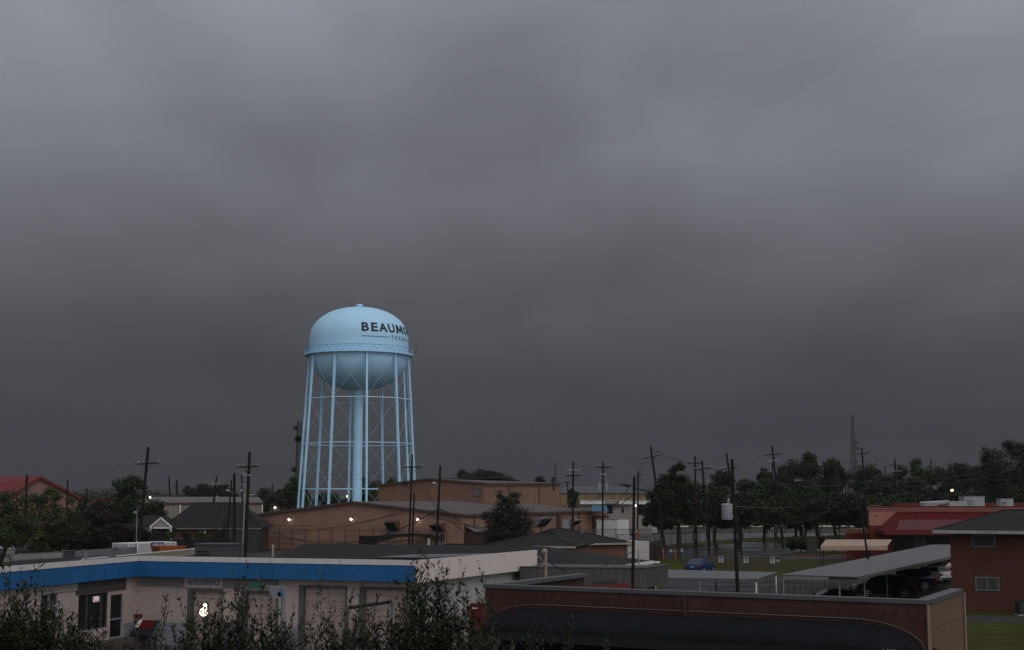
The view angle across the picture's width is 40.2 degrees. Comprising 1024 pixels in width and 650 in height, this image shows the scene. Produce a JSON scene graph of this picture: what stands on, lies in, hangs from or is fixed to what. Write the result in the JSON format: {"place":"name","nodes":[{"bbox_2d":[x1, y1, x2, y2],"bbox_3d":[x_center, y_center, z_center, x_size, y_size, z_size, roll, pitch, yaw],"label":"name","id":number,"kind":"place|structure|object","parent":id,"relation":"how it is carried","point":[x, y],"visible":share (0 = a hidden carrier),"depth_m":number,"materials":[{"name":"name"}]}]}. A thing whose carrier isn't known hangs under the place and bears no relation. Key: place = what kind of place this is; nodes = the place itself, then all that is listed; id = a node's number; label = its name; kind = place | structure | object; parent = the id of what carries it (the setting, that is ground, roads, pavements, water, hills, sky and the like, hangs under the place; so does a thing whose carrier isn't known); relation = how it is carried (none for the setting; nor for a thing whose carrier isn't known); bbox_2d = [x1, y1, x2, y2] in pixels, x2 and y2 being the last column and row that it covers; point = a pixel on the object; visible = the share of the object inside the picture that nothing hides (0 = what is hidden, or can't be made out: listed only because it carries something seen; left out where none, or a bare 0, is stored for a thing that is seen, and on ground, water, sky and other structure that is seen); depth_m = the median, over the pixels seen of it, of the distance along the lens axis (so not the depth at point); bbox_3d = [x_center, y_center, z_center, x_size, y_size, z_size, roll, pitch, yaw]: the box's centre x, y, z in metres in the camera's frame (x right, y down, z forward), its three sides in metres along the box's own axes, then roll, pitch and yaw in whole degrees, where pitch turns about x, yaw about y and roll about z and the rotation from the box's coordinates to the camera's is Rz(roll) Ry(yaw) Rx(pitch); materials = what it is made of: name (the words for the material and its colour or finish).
{"place":"outdoors","nodes":[
{"label":"outdoors","id":0,"kind":"place"},
{"bbox_2d":[0,476,112,538],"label":"red roofed building","id":1,"kind":"structure","parent":0,"point":[7,483],"depth_m":260.48,"materials":[{"name":"pink paint"}]},
{"bbox_2d":[112,541,176,552],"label":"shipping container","id":2,"kind":"object","parent":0,"point":[145,547],"visible":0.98,"depth_m":140.24,"materials":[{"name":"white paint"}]},
{"bbox_2d":[136,497,262,518],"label":"cream warehouse","id":3,"kind":"structure","parent":0,"point":[175,506],"depth_m":265.29,"materials":[{"name":"metal"}]},
{"bbox_2d":[247,550,287,557],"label":"back lot","id":4,"kind":"structure","parent":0,"point":[265,554],"depth_m":191.04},
{"bbox_2d":[137,538,230,556],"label":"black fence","id":5,"kind":"object","parent":4,"relation":"on","point":[188,544],"visible":0.24,"depth_m":179.09,"materials":[{"name":"metal"}]},
{"bbox_2d":[237,452,258,557],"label":"utility pole","id":6,"kind":"object","parent":4,"relation":"on","point":[248,475],"visible":0.98,"depth_m":150.65,"materials":[{"name":"brown wood"}]},
{"bbox_2d":[266,526,446,549],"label":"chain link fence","id":7,"kind":"object","parent":4,"relation":"on","point":[367,529],"visible":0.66,"depth_m":197.74,"materials":[{"name":"grey metal"}]},
{"bbox_2d":[376,533,444,544],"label":"arched tarp","id":8,"kind":"object","parent":4,"relation":"on","point":[441,537],"visible":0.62,"depth_m":193.88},
{"bbox_2d":[123,644,472,649],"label":"driveway","id":9,"kind":"structure","parent":0,"point":[146,647],"depth_m":74.12,"materials":[{"name":"grey concrete"}]},
{"bbox_2d":[27,548,194,564],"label":"metal canopy","id":10,"kind":"object","parent":9,"relation":"on","point":[184,552],"visible":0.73,"depth_m":90.36,"materials":[{"name":"grey metal"}]},
{"bbox_2d":[130,620,157,646],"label":"merchandise bin","id":11,"kind":"object","parent":9,"relation":"on","point":[147,627],"visible":0.82,"depth_m":75.01,"materials":[{"name":"red plastic"}]},
{"bbox_2d":[0,550,536,649],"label":"service station","id":12,"kind":"object","parent":9,"relation":"on","point":[117,593],"visible":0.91,"depth_m":73.43,"materials":[{"name":"white paint"}]},
{"bbox_2d":[77,592,107,631],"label":"shop window","id":13,"kind":"structure","parent":12,"relation":"in","point":[86,606],"depth_m":72.31,"materials":[{"name":"black glass"}]},
{"bbox_2d":[93,593,122,638],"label":"door","id":14,"kind":"structure","parent":12,"relation":"in","point":[116,607],"depth_m":74.41,"materials":[{"name":"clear glass"}]},
{"bbox_2d":[186,589,222,645],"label":"shutter door","id":15,"kind":"structure","parent":12,"relation":"in","point":[199,595],"depth_m":75.15,"materials":[{"name":"paint"}]},
{"bbox_2d":[193,543,243,562],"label":"air conditioning unit","id":16,"kind":"object","parent":12,"relation":"on","point":[218,549],"visible":0.46,"depth_m":78.65,"materials":[{"name":"grey paint"}]},
{"bbox_2d":[241,590,278,647],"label":"shutter door","id":17,"kind":"structure","parent":12,"relation":"in","point":[261,597],"depth_m":74.12,"materials":[{"name":"paint"}]},
{"bbox_2d":[298,585,346,649],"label":"shutter door","id":18,"kind":"structure","parent":12,"relation":"in","point":[337,593],"depth_m":73.02,"materials":[{"name":"paint"}]},
{"bbox_2d":[359,586,407,649],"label":"shutter door","id":19,"kind":"structure","parent":12,"relation":"in","point":[368,593],"depth_m":71.99,"materials":[{"name":"paint"}]},
{"bbox_2d":[266,585,285,644],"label":"door","id":20,"kind":"structure","parent":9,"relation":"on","point":[276,592],"depth_m":66.77,"materials":[{"name":"paint"}]},
{"bbox_2d":[297,304,416,507],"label":"water tower","id":21,"kind":"structure","parent":0,"point":[359,349],"depth_m":294.23,"materials":[{"name":"blue metal"}]},
{"bbox_2d":[0,513,1023,649],"bbox_3d":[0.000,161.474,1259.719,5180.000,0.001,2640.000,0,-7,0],"label":"ground","id":22,"kind":"structure","parent":0,"point":[994,636],"depth_m":150.44,"materials":[{"name":"green plant"}]},
{"bbox_2d":[0,512,42,566],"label":"tree","id":23,"kind":"object","parent":22,"relation":"on","point":[23,528],"visible":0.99,"depth_m":138.04,"materials":[{"name":"green plant"}]},
{"bbox_2d":[0,485,90,552],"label":"tree","id":24,"kind":"object","parent":22,"relation":"on","point":[58,518],"visible":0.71,"depth_m":150.21,"materials":[{"name":"green plant"}]},
{"bbox_2d":[0,557,102,649],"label":"tall shrub","id":25,"kind":"object","parent":22,"relation":"on","point":[13,636],"visible":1,"depth_m":23.36,"materials":[{"name":"green plant"}]},
{"bbox_2d":[38,524,85,552],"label":"shrub","id":26,"kind":"object","parent":22,"relation":"on","point":[72,543],"visible":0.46,"depth_m":163.33,"materials":[{"name":"green plant"}]},
{"bbox_2d":[9,541,138,565],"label":"flat roofed building","id":27,"kind":"structure","parent":22,"relation":"on","point":[24,559],"depth_m":92.14,"materials":[{"name":"white paint"}]},
{"bbox_2d":[52,494,124,549],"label":"tree","id":28,"kind":"object","parent":22,"relation":"on","point":[97,516],"visible":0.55,"depth_m":167.04,"materials":[{"name":"green plant"}]},
{"bbox_2d":[78,524,125,549],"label":"shrub","id":29,"kind":"object","parent":22,"relation":"on","point":[89,543],"visible":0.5,"depth_m":165.01,"materials":[{"name":"green plant"}]},
{"bbox_2d":[73,609,142,649],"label":"tall shrub","id":30,"kind":"object","parent":22,"relation":"on","point":[102,635],"visible":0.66,"depth_m":24.31,"materials":[{"name":"green plant"}]},
{"bbox_2d":[93,522,153,548],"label":"tree","id":31,"kind":"object","parent":22,"relation":"on","point":[107,535],"visible":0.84,"depth_m":157.24,"materials":[{"name":"green plant"}]},
{"bbox_2d":[102,474,154,535],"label":"tree","id":32,"kind":"object","parent":22,"relation":"on","point":[128,499],"visible":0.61,"depth_m":212.28,"materials":[{"name":"green plant"}]},
{"bbox_2d":[137,447,158,541],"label":"utility pole","id":33,"kind":"object","parent":22,"relation":"on","point":[146,463],"visible":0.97,"depth_m":148.78,"materials":[{"name":"brown wood"}]},
{"bbox_2d":[131,499,169,521],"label":"tree","id":34,"kind":"object","parent":22,"relation":"on","point":[156,507],"visible":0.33,"depth_m":209.74,"materials":[{"name":"green plant"}]},
{"bbox_2d":[125,587,197,649],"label":"tall shrub","id":35,"kind":"object","parent":22,"relation":"on","point":[174,634],"visible":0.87,"depth_m":24.52,"materials":[{"name":"green plant"}]},
{"bbox_2d":[182,483,213,496],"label":"tree","id":36,"kind":"object","parent":22,"relation":"on","point":[207,490],"visible":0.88,"depth_m":425.10,"materials":[{"name":"green plant"}]},
{"bbox_2d":[128,502,273,552],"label":"brick house","id":37,"kind":"structure","parent":22,"relation":"on","point":[211,515],"depth_m":201.50,"materials":[{"name":"concrete"}]},
{"bbox_2d":[167,587,256,649],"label":"tall shrub","id":38,"kind":"object","parent":22,"relation":"on","point":[206,636],"visible":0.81,"depth_m":24.33,"materials":[{"name":"green plant"}]},
{"bbox_2d":[201,560,280,649],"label":"tall shrub","id":39,"kind":"object","parent":22,"relation":"on","point":[238,628],"visible":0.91,"depth_m":24.20,"materials":[{"name":"green plant"}]},
{"bbox_2d":[249,487,283,511],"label":"tree","id":40,"kind":"object","parent":22,"relation":"on","point":[267,497],"visible":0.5,"depth_m":366.22,"materials":[{"name":"green plant"}]},
{"bbox_2d":[248,588,305,649],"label":"tall shrub","id":41,"kind":"object","parent":22,"relation":"on","point":[284,639],"visible":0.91,"depth_m":24.45,"materials":[{"name":"green plant"}]},
{"bbox_2d":[290,421,301,508],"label":"lattice mast","id":42,"kind":"object","parent":22,"relation":"on","point":[297,438],"visible":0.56,"depth_m":427.65,"materials":[{"name":"metal"}]},
{"bbox_2d":[281,476,311,509],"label":"tree","id":43,"kind":"object","parent":22,"relation":"on","point":[291,492],"visible":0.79,"depth_m":341.17,"materials":[{"name":"green plant"}]},
{"bbox_2d":[271,566,351,649],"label":"tall shrub","id":44,"kind":"object","parent":22,"relation":"on","point":[333,646],"visible":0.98,"depth_m":24.62,"materials":[{"name":"green plant"}]},
{"bbox_2d":[327,578,383,649],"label":"tall shrub","id":45,"kind":"object","parent":22,"relation":"on","point":[355,644],"visible":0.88,"depth_m":24.29,"materials":[{"name":"green plant"}]},
{"bbox_2d":[354,576,421,649],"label":"tall shrub","id":46,"kind":"object","parent":22,"relation":"on","point":[393,631],"visible":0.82,"depth_m":24.37,"materials":[{"name":"green plant"}]},
{"bbox_2d":[376,547,467,649],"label":"tall shrub","id":47,"kind":"object","parent":22,"relation":"on","point":[414,616],"visible":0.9,"depth_m":24.36,"materials":[{"name":"green plant"}]},
{"bbox_2d":[257,501,591,548],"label":"tan warehouse","id":48,"kind":"structure","parent":22,"relation":"on","point":[327,515],"depth_m":205.10,"materials":[{"name":"metal"}]},
{"bbox_2d":[417,559,516,649],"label":"tall shrub","id":49,"kind":"object","parent":22,"relation":"on","point":[469,622],"visible":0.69,"depth_m":24.36,"materials":[{"name":"green plant"}]},
{"bbox_2d":[377,477,561,506],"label":"tall tan warehouse","id":50,"kind":"structure","parent":22,"relation":"on","point":[483,490],"depth_m":251.44,"materials":[{"name":"brick"}]},
{"bbox_2d":[464,525,486,543],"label":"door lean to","id":51,"kind":"object","parent":22,"relation":"on","point":[472,537],"visible":0.64,"depth_m":192.82,"materials":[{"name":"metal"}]},
{"bbox_2d":[451,609,514,649],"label":"tall shrub","id":52,"kind":"object","parent":22,"relation":"on","point":[481,643],"visible":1,"depth_m":23.58,"materials":[{"name":"green plant"}]},
{"bbox_2d":[479,489,537,543],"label":"tree","id":53,"kind":"object","parent":22,"relation":"on","point":[506,518],"visible":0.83,"depth_m":155.71,"materials":[{"name":"green plant"}]},
{"bbox_2d":[487,533,594,552],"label":"hip roofed bungalow","id":54,"kind":"object","parent":22,"relation":"on","point":[544,540],"visible":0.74,"depth_m":151.61,"materials":[{"name":"grey brick"}]},
{"bbox_2d":[73,486,1023,509],"bbox_3d":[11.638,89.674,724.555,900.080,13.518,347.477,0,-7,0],"label":"distant treeline","id":55,"kind":"object","parent":22,"relation":"on","point":[94,493],"visible":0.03,"depth_m":639.41,"materials":[{"name":"green plant"}]},
{"bbox_2d":[540,527,662,560],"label":"brick bungalow","id":56,"kind":"object","parent":22,"relation":"on","point":[605,545],"visible":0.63,"depth_m":169.29,"materials":[{"name":"concrete"}]},
{"bbox_2d":[559,485,646,508],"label":"long ochre building","id":57,"kind":"structure","parent":22,"relation":"on","point":[612,492],"depth_m":332.60,"materials":[{"name":"beige"}]},
{"bbox_2d":[596,518,628,539],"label":"box truck body","id":58,"kind":"object","parent":22,"relation":"on","point":[620,524],"visible":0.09,"depth_m":231.94,"materials":[{"name":"white paint"}]},
{"bbox_2d":[577,500,651,535],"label":"gym building","id":59,"kind":"structure","parent":22,"relation":"on","point":[623,510],"depth_m":280.42,"materials":[{"name":"paint"}]},
{"bbox_2d":[684,559,715,570],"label":"parked car","id":60,"kind":"object","parent":22,"relation":"on","point":[698,564],"visible":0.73,"depth_m":144.60,"materials":[{"name":"blue paint"}]},
{"bbox_2d":[483,573,967,649],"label":"brick shop","id":61,"kind":"structure","parent":22,"relation":"on","point":[936,621],"depth_m":50.98,"materials":[{"name":"brick"}]},
{"bbox_2d":[473,604,924,649],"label":"black awning","id":62,"kind":"object","parent":61,"relation":"attached to","point":[657,631],"visible":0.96,"depth_m":50.15,"materials":[{"name":"fabric"}]},
{"bbox_2d":[653,545,852,570],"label":"chain link fence","id":63,"kind":"object","parent":22,"relation":"on","point":[702,551],"visible":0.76,"depth_m":154.40,"materials":[{"name":"metal"}]},
{"bbox_2d":[664,542,845,558],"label":"parking lot","id":64,"kind":"structure","parent":22,"relation":"on","point":[767,547],"depth_m":201.28,"materials":[{"name":"grey asphalt"}]},
{"bbox_2d":[644,461,710,550],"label":"tree","id":65,"kind":"object","parent":64,"relation":"on","point":[672,486],"visible":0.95,"depth_m":205.49,"materials":[{"name":"green plant"}]},
{"bbox_2d":[690,483,739,548],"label":"tree","id":66,"kind":"object","parent":64,"relation":"on","point":[718,495],"visible":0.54,"depth_m":208.93,"materials":[{"name":"green plant"}]},
{"bbox_2d":[729,491,770,547],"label":"tree","id":67,"kind":"object","parent":64,"relation":"on","point":[747,512],"visible":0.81,"depth_m":215.06,"materials":[{"name":"green plant"}]},
{"bbox_2d":[735,477,792,541],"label":"tree","id":68,"kind":"object","parent":64,"relation":"on","point":[764,489],"visible":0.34,"depth_m":241.46,"materials":[{"name":"green plant"}]},
{"bbox_2d":[754,493,802,542],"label":"tree","id":69,"kind":"object","parent":64,"relation":"on","point":[790,511],"visible":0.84,"depth_m":236.25,"materials":[{"name":"green plant"}]},
{"bbox_2d":[782,510,823,536],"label":"tree","id":70,"kind":"object","parent":22,"relation":"on","point":[797,525],"visible":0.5,"depth_m":245.55,"materials":[{"name":"green plant"}]},
{"bbox_2d":[778,476,829,530],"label":"tree","id":71,"kind":"object","parent":22,"relation":"on","point":[805,494],"visible":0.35,"depth_m":258.88,"materials":[{"name":"green plant"}]},
{"bbox_2d":[772,451,843,537],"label":"tree","id":72,"kind":"object","parent":22,"relation":"on","point":[809,468],"visible":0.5,"depth_m":264.93,"materials":[{"name":"green plant"}]},
{"bbox_2d":[799,490,862,533],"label":"tree","id":73,"kind":"object","parent":22,"relation":"on","point":[822,504],"visible":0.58,"depth_m":236.90,"materials":[{"name":"green plant"}]},
{"bbox_2d":[828,490,881,528],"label":"tree","id":74,"kind":"object","parent":22,"relation":"on","point":[849,501],"visible":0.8,"depth_m":231.85,"materials":[{"name":"green plant"}]},
{"bbox_2d":[863,474,909,503],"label":"tree","id":75,"kind":"object","parent":22,"relation":"on","point":[889,489],"visible":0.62,"depth_m":297.21,"materials":[{"name":"green plant"}]},
{"bbox_2d":[892,487,949,502],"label":"tree","id":76,"kind":"object","parent":22,"relation":"on","point":[913,497],"visible":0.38,"depth_m":266.49,"materials":[{"name":"green plant"}]},
{"bbox_2d":[845,503,1023,561],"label":"red restaurant","id":77,"kind":"structure","parent":22,"relation":"on","point":[903,526],"depth_m":163.13,"materials":[{"name":"paint"}]},
{"bbox_2d":[894,535,950,561],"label":"shaded windows","id":78,"kind":"structure","parent":77,"relation":"in","point":[902,542],"depth_m":163.07,"materials":[{"name":"black glass"}]},
{"bbox_2d":[942,461,980,494],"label":"tree","id":79,"kind":"object","parent":22,"relation":"on","point":[960,469],"visible":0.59,"depth_m":341.11,"materials":[{"name":"green plant"}]},
{"bbox_2d":[932,509,1023,612],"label":"two storey brick house","id":80,"kind":"structure","parent":22,"relation":"on","point":[987,561],"depth_m":97.17,"materials":[{"name":"brick"}]},
{"bbox_2d":[972,535,994,546],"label":"window","id":81,"kind":"structure","parent":80,"relation":"in","point":[977,540],"depth_m":97.40,"materials":[{"name":"black glass"}]},
{"bbox_2d":[975,577,998,590],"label":"window","id":82,"kind":"structure","parent":80,"relation":"in","point":[981,583],"depth_m":97.00,"materials":[{"name":"grey glass"}]},
{"bbox_2d":[969,440,1023,502],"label":"tree","id":83,"kind":"object","parent":22,"relation":"on","point":[995,483],"visible":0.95,"depth_m":259.23,"materials":[{"name":"green plant"}]},
{"bbox_2d":[0,0,1023,499],"label":"sky","id":84,"kind":"structure","parent":0,"point":[609,232],"materials":[{"name":"grey"}]},
{"bbox_2d":[636,533,844,544],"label":"road","id":85,"kind":"structure","parent":0,"point":[723,536],"depth_m":274.92,"materials":[{"name":"grey asphalt"}]},
{"bbox_2d":[652,529,847,533],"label":"embankment","id":86,"kind":"structure","parent":0,"point":[743,530],"depth_m":322.05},
{"bbox_2d":[846,464,882,497],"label":"tree","id":87,"kind":"object","parent":86,"relation":"on","point":[870,473],"visible":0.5,"depth_m":327.01,"materials":[{"name":"green plant"}]},
{"bbox_2d":[886,458,936,496],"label":"tree","id":88,"kind":"object","parent":86,"relation":"on","point":[920,472],"visible":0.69,"depth_m":316.68,"materials":[{"name":"green plant"}]},
{"bbox_2d":[924,463,959,499],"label":"tree","id":89,"kind":"object","parent":86,"relation":"on","point":[944,487],"visible":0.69,"depth_m":336.10,"materials":[{"name":"green plant"}]},
{"bbox_2d":[663,568,951,598],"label":"yard","id":90,"kind":"structure","parent":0,"point":[746,587],"depth_m":123.86,"materials":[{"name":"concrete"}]},
{"bbox_2d":[377,553,492,559],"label":"corrugated shed roof","id":91,"kind":"structure","parent":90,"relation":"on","point":[408,557],"depth_m":96.59,"materials":[{"name":"grey metal"}]},
{"bbox_2d":[271,544,659,564],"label":"long dark roofed house","id":92,"kind":"structure","parent":90,"relation":"on","point":[375,551],"depth_m":104.79,"materials":[{"name":"concrete"}]},
{"bbox_2d":[520,564,668,589],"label":"grey metal shop","id":93,"kind":"structure","parent":90,"relation":"on","point":[649,576],"depth_m":81.09,"materials":[{"name":"white metal"}]},
{"bbox_2d":[631,477,635,588],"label":"utility pole","id":94,"kind":"object","parent":90,"relation":"on","point":[633,541],"visible":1,"depth_m":73.13,"materials":[{"name":"brown wood"}]},
{"bbox_2d":[668,570,777,593],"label":"carport","id":95,"kind":"object","parent":90,"relation":"on","point":[699,576],"visible":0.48,"depth_m":95.20,"materials":[{"name":"white paint"}]},
{"bbox_2d":[721,459,739,592],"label":"utility pole","id":96,"kind":"object","parent":90,"relation":"on","point":[728,510],"visible":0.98,"depth_m":82.98,"materials":[{"name":"brown wood"}]},
{"bbox_2d":[757,579,846,594],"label":"chain link fence","id":97,"kind":"object","parent":90,"relation":"on","point":[800,588],"visible":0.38,"depth_m":108.89,"materials":[{"name":"metal"}]},
{"bbox_2d":[813,588,865,596],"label":"parked car","id":98,"kind":"object","parent":90,"relation":"on","point":[834,592],"visible":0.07,"depth_m":98.26,"materials":[{"name":"black paint"}]},
{"bbox_2d":[820,540,890,566],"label":"beige canopy","id":99,"kind":"object","parent":90,"relation":"on","point":[842,545],"visible":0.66,"depth_m":143.46,"materials":[{"name":"metal"}]},
{"bbox_2d":[782,545,950,597],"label":"carport","id":100,"kind":"object","parent":90,"relation":"on","point":[864,568],"visible":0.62,"depth_m":107.31,"materials":[{"name":"metal"}]},
{"bbox_2d":[847,574,916,598],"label":"parked car","id":101,"kind":"object","parent":90,"relation":"on","point":[901,586],"visible":0.88,"depth_m":109.45,"materials":[{"name":"grey paint"}]},
{"bbox_2d":[890,569,937,590],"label":"parked car","id":102,"kind":"object","parent":90,"relation":"on","point":[924,579],"visible":0.47,"depth_m":118.77,"materials":[{"name":"black paint"}]},
{"bbox_2d":[918,565,950,582],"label":"parked car","id":103,"kind":"object","parent":90,"relation":"on","point":[943,573],"visible":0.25,"depth_m":128.68,"materials":[{"name":"white paint"}]},
{"bbox_2d":[966,615,1023,622],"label":"path","id":104,"kind":"structure","parent":0,"point":[993,619],"depth_m":90.90,"materials":[{"name":"grey concrete"}]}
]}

